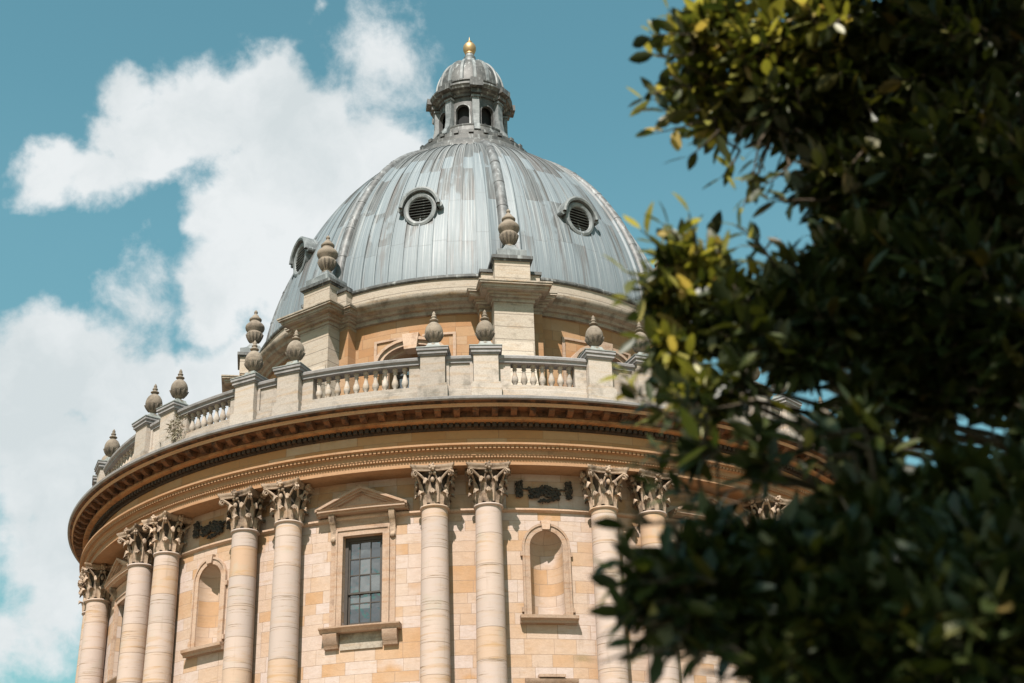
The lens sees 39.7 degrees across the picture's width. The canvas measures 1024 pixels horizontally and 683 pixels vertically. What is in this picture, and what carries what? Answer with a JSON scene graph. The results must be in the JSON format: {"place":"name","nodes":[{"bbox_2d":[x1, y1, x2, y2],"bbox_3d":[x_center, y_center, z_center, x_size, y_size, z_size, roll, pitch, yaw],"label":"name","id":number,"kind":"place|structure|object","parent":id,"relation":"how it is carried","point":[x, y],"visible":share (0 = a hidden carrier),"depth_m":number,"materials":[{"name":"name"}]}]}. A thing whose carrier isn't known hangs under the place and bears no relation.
{"place":"outdoors","nodes":[
{"label":"outdoors","id":0,"kind":"place"},
{"bbox_2d":[0,0,1007,682],"label":"sky","id":1,"kind":"structure","parent":0,"point":[164,164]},
{"label":"ground","id":2,"kind":"structure","parent":0,"visible":0},
{"bbox_2d":[67,37,833,682],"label":"rotunda","id":3,"kind":"structure","parent":2,"relation":"on","point":[413,453],"depth_m":40.71,"materials":[{"name":"stone"}]},
{"bbox_2d":[104,558,127,682],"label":"window","id":4,"kind":"structure","parent":3,"relation":"in","point":[118,574],"depth_m":44.75,"materials":[{"name":"stone"}]},
{"bbox_2d":[159,413,187,443],"bbox_3d":[-10.288,2.668,43.114,1.365,1.026,0.295,-22,-33,35],"label":"dry weed","id":5,"kind":"object","parent":3,"relation":"attached to","point":[177,429],"visible":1,"depth_m":43.10,"materials":[{"name":"beige plant"}]},
{"bbox_2d":[315,485,408,650],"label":"window","id":6,"kind":"structure","parent":3,"relation":"in","point":[370,561],"depth_m":39.09,"materials":[{"name":"stone"}]},
{"bbox_2d":[373,331,455,390],"bbox_3d":[-3.206,1.562,46.479,2.843,3.880,0.950,-7,-27,11],"label":"drum window","id":7,"kind":"structure","parent":3,"relation":"in","point":[406,344],"depth_m":46.92,"materials":[{"name":"stone"}]},
{"bbox_2d":[561,337,630,386],"bbox_3d":[3.066,1.739,47.339,2.843,3.780,0.590,14,-30,-29],"label":"drum window","id":8,"kind":"structure","parent":3,"relation":"in","point":[620,358],"depth_m":47.81,"materials":[{"name":"stone"}]},
{"bbox_2d":[668,496,747,651],"bbox_3d":[5.759,6.612,40.453,2.692,4.525,0.486,14,-30,-29],"label":"window","id":9,"kind":"structure","parent":3,"relation":"in","point":[676,510],"depth_m":40.68,"materials":[{"name":"stone"}]},
{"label":"lawn","id":10,"kind":"structure","parent":2,"relation":"on","visible":0},
{"bbox_2d":[571,0,1023,682],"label":"evergreen tree","id":11,"kind":"object","parent":10,"relation":"on","point":[889,304],"visible":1,"depth_m":3.74,"materials":[{"name":"green plant"}]}
]}

